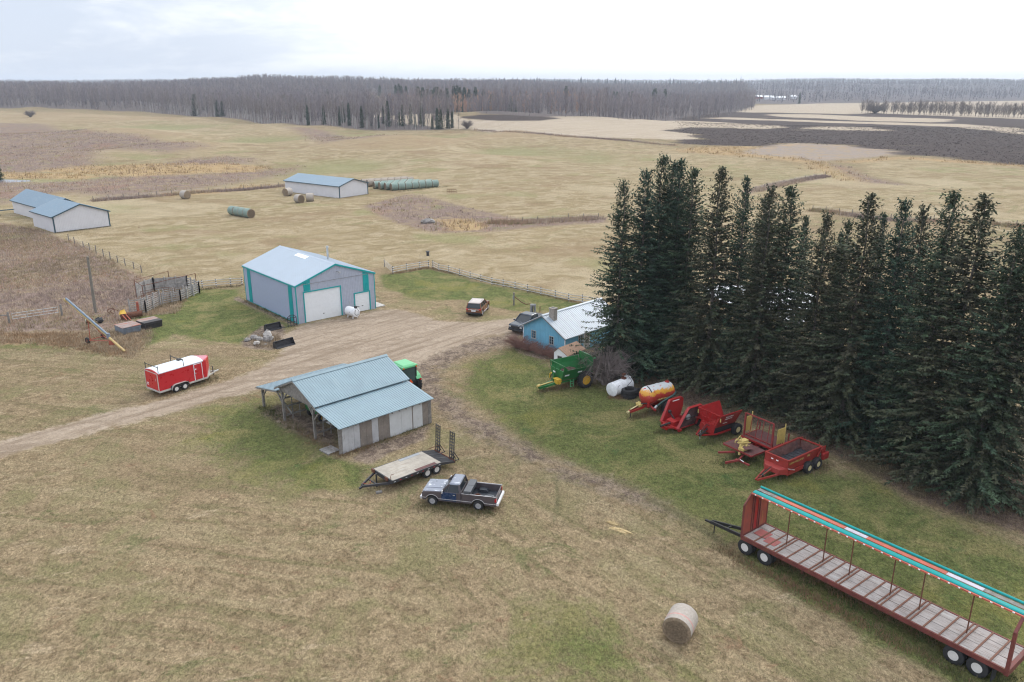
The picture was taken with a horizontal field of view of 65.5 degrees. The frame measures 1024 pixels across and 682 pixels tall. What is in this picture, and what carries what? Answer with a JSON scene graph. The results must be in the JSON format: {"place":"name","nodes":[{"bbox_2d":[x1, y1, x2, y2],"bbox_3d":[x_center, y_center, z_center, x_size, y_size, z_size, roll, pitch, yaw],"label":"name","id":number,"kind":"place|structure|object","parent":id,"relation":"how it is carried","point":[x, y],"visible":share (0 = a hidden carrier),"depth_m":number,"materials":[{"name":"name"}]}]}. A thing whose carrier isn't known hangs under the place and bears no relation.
{"place":"outdoors","nodes":[
{"label":"outdoors","id":0,"kind":"place"},
{"bbox_2d":[0,287,281,392],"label":"tall dry grass","id":1,"kind":"structure","parent":0,"point":[74,338],"depth_m":91.43,"materials":[{"name":"plant"}]},
{"bbox_2d":[0,81,1023,681],"bbox_3d":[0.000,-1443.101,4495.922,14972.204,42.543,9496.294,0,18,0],"label":"ground","id":2,"kind":"structure","parent":0,"point":[424,323],"depth_m":64.57,"materials":[{"name":"plant"}]},
{"bbox_2d":[0,304,62,322],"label":"fence","id":3,"kind":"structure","parent":2,"relation":"on","point":[8,317],"depth_m":98.86,"materials":[{"name":"grey wood"}]},
{"bbox_2d":[9,189,110,232],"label":"cattle barn","id":4,"kind":"structure","parent":2,"relation":"on","point":[52,213],"depth_m":161.85,"materials":[{"name":"white metal"}]},
{"bbox_2d":[86,256,96,312],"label":"utility pole","id":5,"kind":"object","parent":2,"relation":"on","point":[92,288],"visible":1,"depth_m":101.17,"materials":[{"name":"grey wood"}]},
{"bbox_2d":[63,298,125,351],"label":"grain auger","id":6,"kind":"object","parent":2,"relation":"on","point":[104,334],"visible":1,"depth_m":88.93,"materials":[{"name":"grey metal"}]},
{"bbox_2d":[85,317,103,323],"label":"scrap drum","id":7,"kind":"object","parent":2,"relation":"on","point":[99,319],"visible":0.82,"depth_m":97.52,"materials":[{"name":"metal"}]},
{"bbox_2d":[0,223,201,332],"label":"weeds","id":8,"kind":"object","parent":2,"relation":"on","point":[37,262],"visible":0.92,"depth_m":118.02,"materials":[{"name":"plant"}]},
{"bbox_2d":[67,234,141,272],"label":"wire fence","id":9,"kind":"object","parent":2,"relation":"on","point":[106,253],"visible":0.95,"depth_m":134.31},
{"bbox_2d":[114,321,140,333],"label":"steel bin","id":10,"kind":"object","parent":2,"relation":"on","point":[128,326],"visible":1,"depth_m":93.95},
{"bbox_2d":[119,302,142,320],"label":"scrap baler","id":11,"kind":"object","parent":2,"relation":"on","point":[123,314],"visible":1,"depth_m":99.40,"materials":[{"name":"red metal"}]},
{"bbox_2d":[136,316,162,329],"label":"steel bin","id":12,"kind":"object","parent":2,"relation":"on","point":[152,322],"visible":0.96,"depth_m":95.89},
{"bbox_2d":[127,271,199,312],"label":"cattle corral","id":13,"kind":"object","parent":2,"relation":"on","point":[163,284],"visible":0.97,"depth_m":109.83,"materials":[{"name":"grey wood"}]},
{"bbox_2d":[144,355,218,392],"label":"cargo trailer","id":14,"kind":"object","parent":2,"relation":"on","point":[177,374],"visible":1,"depth_m":75.96,"materials":[{"name":"red metal"}]},
{"bbox_2d":[179,190,190,198],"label":"round bale","id":15,"kind":"object","parent":2,"relation":"on","point":[184,194],"visible":1,"depth_m":202.86},
{"bbox_2d":[87,183,284,201],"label":"fence weeds","id":16,"kind":"object","parent":2,"relation":"on","point":[176,193],"visible":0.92,"depth_m":210.51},
{"bbox_2d":[189,94,199,115],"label":"spruce tree","id":17,"kind":"object","parent":2,"relation":"on","point":[193,113],"visible":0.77,"depth_m":680.72,"materials":[{"name":"green plant"}]},
{"bbox_2d":[188,277,242,287],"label":"pole fence","id":18,"kind":"object","parent":2,"relation":"on","point":[215,282],"visible":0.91,"depth_m":115.36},
{"bbox_2d":[242,208,254,217],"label":"round bale","id":19,"kind":"object","parent":2,"relation":"on","point":[248,213],"visible":1,"depth_m":174.79},
{"bbox_2d":[263,335,272,341],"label":"field stone","id":20,"kind":"object","parent":2,"relation":"on","point":[266,338],"visible":0.87,"depth_m":90.49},
{"bbox_2d":[264,321,281,330],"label":"loader bucket","id":21,"kind":"object","parent":2,"relation":"on","point":[273,326],"visible":0.94,"depth_m":95.33,"materials":[{"name":"metal"}]},
{"bbox_2d":[273,337,294,348],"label":"loader bucket","id":22,"kind":"object","parent":2,"relation":"on","point":[286,342],"visible":1,"depth_m":89.23,"materials":[{"name":"metal"}]},
{"bbox_2d":[282,188,292,195],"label":"round bale","id":23,"kind":"object","parent":2,"relation":"on","point":[287,191],"visible":1,"depth_m":209.29},
{"bbox_2d":[293,194,304,202],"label":"round bale","id":24,"kind":"object","parent":2,"relation":"on","point":[298,198],"visible":1,"depth_m":197.71},
{"bbox_2d":[306,193,313,200],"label":"round bale","id":25,"kind":"object","parent":2,"relation":"on","point":[309,196],"visible":1,"depth_m":199.99},
{"bbox_2d":[242,245,384,323],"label":"machine shop","id":26,"kind":"structure","parent":2,"relation":"on","point":[302,286],"depth_m":100.67,"materials":[{"name":"grey metal"}]},
{"bbox_2d":[304,287,341,321],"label":"overhead door","id":27,"kind":"structure","parent":26,"relation":"in","point":[326,303],"depth_m":98.98,"materials":[{"name":"metal"}]},
{"bbox_2d":[355,292,369,310],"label":"overhead door","id":28,"kind":"structure","parent":26,"relation":"in","point":[361,299],"depth_m":102.72,"materials":[{"name":"metal"}]},
{"bbox_2d":[305,404,321,421],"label":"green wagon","id":29,"kind":"object","parent":2,"relation":"on","point":[310,414],"visible":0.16,"depth_m":69.69,"materials":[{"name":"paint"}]},
{"bbox_2d":[283,173,368,197],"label":"cattle barn","id":30,"kind":"structure","parent":2,"relation":"on","point":[328,186],"depth_m":210.72,"materials":[{"name":"white metal"}]},
{"bbox_2d":[319,445,338,455],"bbox_3d":[-14.597,8.744,63.772,1.290,0.125,1.100,17,24,41],"label":"pallet","id":31,"kind":"object","parent":2,"relation":"on","point":[326,451],"visible":0.94,"depth_m":63.70,"materials":[{"name":"grey wood"}]},
{"bbox_2d":[255,354,433,454],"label":"pole shed","id":32,"kind":"structure","parent":2,"relation":"on","point":[359,404],"depth_m":66.80,"materials":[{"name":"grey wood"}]},
{"bbox_2d":[347,103,351,125],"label":"spruce tree","id":33,"kind":"object","parent":2,"relation":"on","point":[349,123],"visible":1,"depth_m":506.32,"materials":[{"name":"green plant"}]},
{"bbox_2d":[345,301,359,317],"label":"fuel tank","id":34,"kind":"object","parent":2,"relation":"on","point":[354,311],"visible":1,"depth_m":99.50,"materials":[{"name":"white paint"}]},
{"bbox_2d":[359,106,364,127],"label":"spruce tree","id":35,"kind":"object","parent":2,"relation":"on","point":[362,124],"visible":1,"depth_m":500.28,"materials":[{"name":"green plant"}]},
{"bbox_2d":[0,73,724,114],"bbox_3d":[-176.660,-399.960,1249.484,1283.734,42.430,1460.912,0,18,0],"label":"aspen wood interior","id":36,"kind":"object","parent":2,"relation":"on","point":[264,85],"visible":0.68,"depth_m":997.78,"materials":[{"name":"plant"}]},
{"bbox_2d":[0,75,755,129],"bbox_3d":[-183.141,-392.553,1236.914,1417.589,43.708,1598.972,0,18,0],"label":"aspen wood","id":37,"kind":"object","parent":2,"relation":"on","point":[347,86],"visible":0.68,"depth_m":641.04,"materials":[{"name":"plant"}]},
{"bbox_2d":[385,101,391,126],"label":"spruce tree","id":38,"kind":"object","parent":2,"relation":"on","point":[388,117],"visible":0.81,"depth_m":501.27,"materials":[{"name":"green plant"}]},
{"bbox_2d":[389,183,398,190],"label":"round bale","id":39,"kind":"object","parent":2,"relation":"on","point":[393,186],"visible":1,"depth_m":219.21},
{"bbox_2d":[394,359,421,388],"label":"tractor","id":40,"kind":"object","parent":2,"relation":"on","point":[408,368],"visible":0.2,"depth_m":74.73,"materials":[{"name":"metal"}]},
{"bbox_2d":[359,424,458,493],"bbox_3d":[-7.988,8.756,59.305,8.167,2.852,2.993,-15,24,-40],"label":"flatbed trailer","id":41,"kind":"object","parent":2,"relation":"on","point":[427,463],"visible":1,"depth_m":59.55,"materials":[{"name":"brown wood"}]},
{"bbox_2d":[392,260,428,273],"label":"pole fence","id":42,"kind":"object","parent":2,"relation":"on","point":[419,262],"visible":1,"depth_m":125.31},
{"bbox_2d":[411,181,418,188],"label":"round bale","id":43,"kind":"object","parent":2,"relation":"on","point":[415,184],"visible":1,"depth_m":222.01},
{"bbox_2d":[420,218,434,223],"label":"field stone","id":44,"kind":"object","parent":2,"relation":"on","point":[426,221],"visible":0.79,"depth_m":167.21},
{"bbox_2d":[434,108,439,128],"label":"spruce tree","id":45,"kind":"object","parent":2,"relation":"on","point":[437,119],"visible":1,"depth_m":478.94,"materials":[{"name":"green plant"}]},
{"bbox_2d":[438,109,443,128],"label":"spruce tree","id":46,"kind":"object","parent":2,"relation":"on","point":[441,125],"visible":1,"depth_m":479.81,"materials":[{"name":"green plant"}]},
{"bbox_2d":[0,129,887,238],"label":"brush","id":47,"kind":"object","parent":2,"relation":"on","point":[189,161],"visible":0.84,"depth_m":269.27,"materials":[{"name":"plant"}]},
{"bbox_2d":[445,109,451,128],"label":"spruce tree","id":48,"kind":"object","parent":2,"relation":"on","point":[447,120],"visible":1,"depth_m":481.78,"materials":[{"name":"green plant"}]},
{"bbox_2d":[455,87,461,111],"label":"spruce tree","id":49,"kind":"object","parent":2,"relation":"on","point":[459,90],"visible":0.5,"depth_m":762.48,"materials":[{"name":"green plant"}]},
{"bbox_2d":[420,473,503,509],"bbox_3d":[-3.476,10.468,55.735,5.620,1.790,2.420,4,18,12],"label":"old pickup","id":50,"kind":"object","parent":2,"relation":"on","point":[450,489],"visible":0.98,"depth_m":55.24,"materials":[{"name":"grey paint"}]},
{"bbox_2d":[463,479,476,493],"bbox_3d":[-2.899,10.230,55.528,0.520,0.390,1.856,4,18,12],"label":"toolbox","id":51,"kind":"object","parent":50,"relation":"on","point":[470,486],"visible":1,"depth_m":55.30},
{"bbox_2d":[460,87,466,111],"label":"spruce tree","id":52,"kind":"object","parent":2,"relation":"on","point":[463,91],"visible":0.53,"depth_m":753.20,"materials":[{"name":"green plant"}]},
{"bbox_2d":[462,119,473,128],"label":"bare bush","id":53,"kind":"object","parent":2,"relation":"on","point":[466,125],"visible":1,"depth_m":480.69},
{"bbox_2d":[466,298,489,315],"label":"suv","id":54,"kind":"object","parent":2,"relation":"on","point":[478,306],"visible":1,"depth_m":100.26,"materials":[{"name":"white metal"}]},
{"bbox_2d":[388,88,598,115],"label":"larch strip","id":55,"kind":"object","parent":2,"relation":"on","point":[465,106],"visible":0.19,"depth_m":689.21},
{"bbox_2d":[0,77,1023,86],"bbox_3d":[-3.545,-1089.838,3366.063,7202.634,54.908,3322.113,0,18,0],"label":"hill wood","id":56,"kind":"object","parent":2,"relation":"on","point":[784,80],"visible":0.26,"depth_m":3401.26,"materials":[{"name":"plant"}]},
{"bbox_2d":[3,145,1022,230],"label":"reeds","id":57,"kind":"object","parent":2,"relation":"on","point":[460,221],"visible":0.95,"depth_m":278.46,"materials":[{"name":"plant"}]},
{"bbox_2d":[432,260,597,302],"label":"pole fence","id":58,"kind":"object","parent":2,"relation":"on","point":[527,290],"visible":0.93,"depth_m":113.89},
{"bbox_2d":[500,333,532,347],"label":"red shrub","id":59,"kind":"object","parent":2,"relation":"on","point":[513,342],"visible":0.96,"depth_m":88.40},
{"bbox_2d":[12,77,1023,102],"bbox_3d":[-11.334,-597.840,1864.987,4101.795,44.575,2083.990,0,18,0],"label":"wood","id":60,"kind":"object","parent":2,"relation":"on","point":[792,85],"visible":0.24,"depth_m":1680.59,"materials":[{"name":"plant"}]},
{"bbox_2d":[508,311,541,331],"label":"crew pickup","id":61,"kind":"object","parent":2,"relation":"on","point":[523,317],"visible":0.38,"depth_m":94.16,"materials":[{"name":"grey paint"}]},
{"bbox_2d":[516,337,543,351],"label":"red shrub","id":62,"kind":"object","parent":2,"relation":"on","point":[524,346],"visible":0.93,"depth_m":87.35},
{"bbox_2d":[527,342,555,355],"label":"red shrub","id":63,"kind":"object","parent":2,"relation":"on","point":[541,351],"visible":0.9,"depth_m":86.04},
{"bbox_2d":[483,214,605,224],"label":"fence weeds","id":64,"kind":"object","parent":2,"relation":"on","point":[500,221],"visible":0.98,"depth_m":169.37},
{"bbox_2d":[518,297,613,349],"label":"blue house","id":65,"kind":"structure","parent":2,"relation":"on","point":[559,327],"depth_m":87.64,"materials":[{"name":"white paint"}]},
{"bbox_2d":[536,350,595,389],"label":"hopper spreader","id":66,"kind":"object","parent":2,"relation":"on","point":[563,369],"visible":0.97,"depth_m":76.68,"materials":[{"name":"green paint"}]},
{"bbox_2d":[553,341,585,358],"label":"garden shed","id":67,"kind":"structure","parent":2,"relation":"on","point":[562,351],"depth_m":82.26,"materials":[{"name":"white paint"}]},
{"bbox_2d":[472,129,676,145],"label":"fence weeds","id":68,"kind":"object","parent":2,"relation":"on","point":[558,135],"visible":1,"depth_m":402.35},
{"bbox_2d":[572,337,639,386],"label":"bare bush","id":69,"kind":"object","parent":2,"relation":"on","point":[608,374],"visible":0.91,"depth_m":76.92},
{"bbox_2d":[483,76,741,84],"bbox_3d":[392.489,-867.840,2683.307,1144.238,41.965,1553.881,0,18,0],"label":"spruce wood","id":70,"kind":"object","parent":2,"relation":"on","point":[628,83],"visible":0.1,"depth_m":2322.29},
{"bbox_2d":[569,177,660,380],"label":"spruce tree","id":71,"kind":"object","parent":2,"relation":"on","point":[608,338],"visible":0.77,"depth_m":77.45,"materials":[{"name":"green plant"}]},
{"bbox_2d":[606,373,633,396],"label":"water tank","id":72,"kind":"object","parent":2,"relation":"on","point":[613,388],"visible":0.89,"depth_m":74.78,"materials":[{"name":"white plastic"}]},
{"bbox_2d":[605,525,636,534],"bbox_3d":[7.119,12.414,52.319,2.552,0.356,0.852,11,21,30],"label":"straw wisp","id":73,"kind":"object","parent":2,"relation":"on","point":[619,529],"visible":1,"depth_m":52.31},
{"bbox_2d":[621,393,636,399],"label":"loose tyre","id":74,"kind":"object","parent":2,"relation":"on","point":[628,397],"visible":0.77,"depth_m":74.13,"materials":[{"name":"rubber"}]},
{"bbox_2d":[621,386,637,394],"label":"loose tyre","id":75,"kind":"object","parent":74,"relation":"on","point":[629,390],"visible":1,"depth_m":74.17,"materials":[{"name":"rubber"}]},
{"bbox_2d":[584,168,690,386],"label":"spruce tree","id":76,"kind":"object","parent":2,"relation":"on","point":[644,232],"visible":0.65,"depth_m":77.66,"materials":[{"name":"green plant"}]},
{"bbox_2d":[612,151,687,378],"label":"spruce tree","id":77,"kind":"object","parent":2,"relation":"on","point":[664,162],"visible":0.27,"depth_m":77.98,"materials":[{"name":"green plant"}]},
{"bbox_2d":[626,380,676,417],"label":"slurry tanker","id":78,"kind":"object","parent":2,"relation":"on","point":[653,397],"visible":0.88,"depth_m":70.32,"materials":[{"name":"red paint"}]},
{"bbox_2d":[626,159,705,377],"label":"spruce tree","id":79,"kind":"object","parent":2,"relation":"on","point":[672,196],"visible":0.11,"depth_m":78.62,"materials":[{"name":"green plant"}]},
{"bbox_2d":[636,157,701,380],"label":"spruce tree","id":80,"kind":"object","parent":2,"relation":"on","point":[678,190],"visible":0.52,"depth_m":77.49,"materials":[{"name":"green plant"}]},
{"bbox_2d":[662,603,697,643],"bbox_3d":[8.931,14.975,42.266,1.579,1.579,1.520,8,19,27],"label":"round bale","id":81,"kind":"object","parent":2,"relation":"on","point":[679,624],"visible":1,"depth_m":41.73},
{"bbox_2d":[641,164,720,388],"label":"spruce tree","id":82,"kind":"object","parent":2,"relation":"on","point":[691,216],"visible":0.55,"depth_m":76.67,"materials":[{"name":"green plant"}]},
{"bbox_2d":[660,396,701,431],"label":"rotary mower","id":83,"kind":"object","parent":2,"relation":"on","point":[672,417],"visible":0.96,"depth_m":67.78,"materials":[{"name":"red paint"}]},
{"bbox_2d":[654,165,751,399],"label":"spruce tree","id":84,"kind":"object","parent":2,"relation":"on","point":[710,313],"visible":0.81,"depth_m":74.04,"materials":[{"name":"green plant"}]},
{"bbox_2d":[696,400,742,438],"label":"bale processor","id":85,"kind":"object","parent":2,"relation":"on","point":[715,420],"visible":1,"depth_m":66.38,"materials":[{"name":"red paint"}]},
{"bbox_2d":[696,175,761,396],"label":"spruce tree","id":86,"kind":"object","parent":2,"relation":"on","point":[745,208],"visible":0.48,"depth_m":72.83,"materials":[{"name":"green plant"}]},
{"bbox_2d":[715,194,788,368],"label":"spruce tree","id":87,"kind":"object","parent":2,"relation":"on","point":[760,215],"visible":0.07,"depth_m":75.49,"materials":[{"name":"green plant"}]},
{"bbox_2d":[718,411,789,465],"bbox_3d":[18.741,7.625,62.576,6.332,2.990,3.206,-12,21,-33],"label":"bale wagon","id":88,"kind":"object","parent":2,"relation":"on","point":[750,443],"visible":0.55,"depth_m":62.52,"materials":[{"name":"red paint"}]},
{"bbox_2d":[702,183,807,417],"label":"spruce tree","id":89,"kind":"object","parent":2,"relation":"on","point":[750,352],"visible":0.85,"depth_m":70.22,"materials":[{"name":"green plant"}]},
{"bbox_2d":[714,183,823,415],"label":"spruce tree","id":90,"kind":"object","parent":2,"relation":"on","point":[788,259],"visible":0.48,"depth_m":69.89,"materials":[{"name":"green plant"}]},
{"bbox_2d":[750,173,832,191],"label":"fence weeds","id":91,"kind":"object","parent":2,"relation":"on","point":[787,182],"visible":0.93,"depth_m":236.45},
{"bbox_2d":[755,436,828,480],"bbox_3d":[20.743,9.053,60.094,7.118,1.801,2.707,-13,22,-34],"label":"manure spreader","id":92,"kind":"object","parent":2,"relation":"on","point":[784,458],"visible":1,"depth_m":60.06,"materials":[{"name":"metal"}]},
{"bbox_2d":[778,215,813,399],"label":"spruce tree","id":93,"kind":"object","parent":2,"relation":"on","point":[806,222],"visible":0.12,"depth_m":71.84,"materials":[{"name":"green plant"}]},
{"bbox_2d":[752,209,855,434],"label":"spruce tree","id":94,"kind":"object","parent":2,"relation":"on","point":[809,314],"visible":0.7,"depth_m":66.87,"materials":[{"name":"green plant"}]},
{"bbox_2d":[616,372,1023,535],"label":"undergrowth","id":95,"kind":"object","parent":2,"relation":"on","point":[689,405],"visible":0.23,"depth_m":61.80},
{"bbox_2d":[797,231,846,402],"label":"spruce tree","id":96,"kind":"object","parent":2,"relation":"on","point":[842,236],"visible":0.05,"depth_m":68.09,"materials":[{"name":"green plant"}]},
{"bbox_2d":[789,218,859,425],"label":"spruce tree","id":97,"kind":"object","parent":2,"relation":"on","point":[847,232],"visible":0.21,"depth_m":66.03,"materials":[{"name":"green plant"}]},
{"bbox_2d":[767,192,908,456],"bbox_3d":[27.174,-1.211,63.726,11.528,21.260,10.712,-17,24,-42],"label":"spruce tree","id":98,"kind":"object","parent":2,"relation":"on","point":[855,320],"visible":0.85,"depth_m":63.26,"materials":[{"name":"green plant"}]},
{"bbox_2d":[672,122,1023,166],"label":"plowed clods","id":99,"kind":"object","parent":2,"relation":"on","point":[898,135],"visible":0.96,"depth_m":431.94,"materials":[{"name":"soil"}]},
{"bbox_2d":[705,486,1023,681],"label":"hay trailer","id":100,"kind":"object","parent":2,"relation":"on","point":[986,650],"visible":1,"depth_m":43.39,"materials":[{"name":"red paint"}]},
{"bbox_2d":[843,211,890,420],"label":"spruce tree","id":101,"kind":"object","parent":2,"relation":"on","point":[884,220],"visible":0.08,"depth_m":65.27,"materials":[{"name":"green plant"}]},
{"bbox_2d":[814,196,926,458],"bbox_3d":[29.444,-0.761,62.714,8.445,21.182,7.951,-6,19,-18],"label":"spruce tree","id":102,"kind":"object","parent":2,"relation":"on","point":[896,271],"visible":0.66,"depth_m":61.74,"materials":[{"name":"green plant"}]},
{"bbox_2d":[848,201,940,440],"bbox_3d":[31.441,-0.865,64.856,9.068,21.059,9.735,-10,21,-29],"label":"spruce tree","id":103,"kind":"object","parent":2,"relation":"on","point":[922,222],"visible":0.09,"depth_m":62.16,"materials":[{"name":"green plant"}]},
{"bbox_2d":[847,187,978,481],"bbox_3d":[30.964,0.024,59.178,9.885,22.761,9.985,10,20,28],"label":"spruce tree","id":104,"kind":"object","parent":2,"relation":"on","point":[945,250],"visible":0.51,"depth_m":58.41,"materials":[{"name":"green plant"}]},
{"bbox_2d":[807,207,1023,228],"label":"fence weeds","id":105,"kind":"object","parent":2,"relation":"on","point":[853,214],"visible":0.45,"depth_m":170.46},
{"bbox_2d":[841,192,1023,504],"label":"spruce tree","id":106,"kind":"object","parent":2,"relation":"on","point":[970,295],"visible":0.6,"depth_m":56.42,"materials":[{"name":"green plant"}]},
{"bbox_2d":[890,224,1023,514],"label":"spruce tree","id":107,"kind":"object","parent":2,"relation":"on","point":[966,448],"visible":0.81,"depth_m":54.03,"materials":[{"name":"green plant"}]},
{"bbox_2d":[912,222,1023,517],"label":"spruce tree","id":108,"kind":"object","parent":2,"relation":"on","point":[1010,405],"visible":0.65,"depth_m":54.04,"materials":[{"name":"green plant"}]},
{"bbox_2d":[0,0,1023,82],"label":"sky","id":109,"kind":"structure","parent":0,"point":[749,40],"materials":[{"name":"white"}]},
{"bbox_2d":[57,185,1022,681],"bbox_3d":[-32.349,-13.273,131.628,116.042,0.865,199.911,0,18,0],"label":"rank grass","id":110,"kind":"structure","parent":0,"point":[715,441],"depth_m":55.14,"materials":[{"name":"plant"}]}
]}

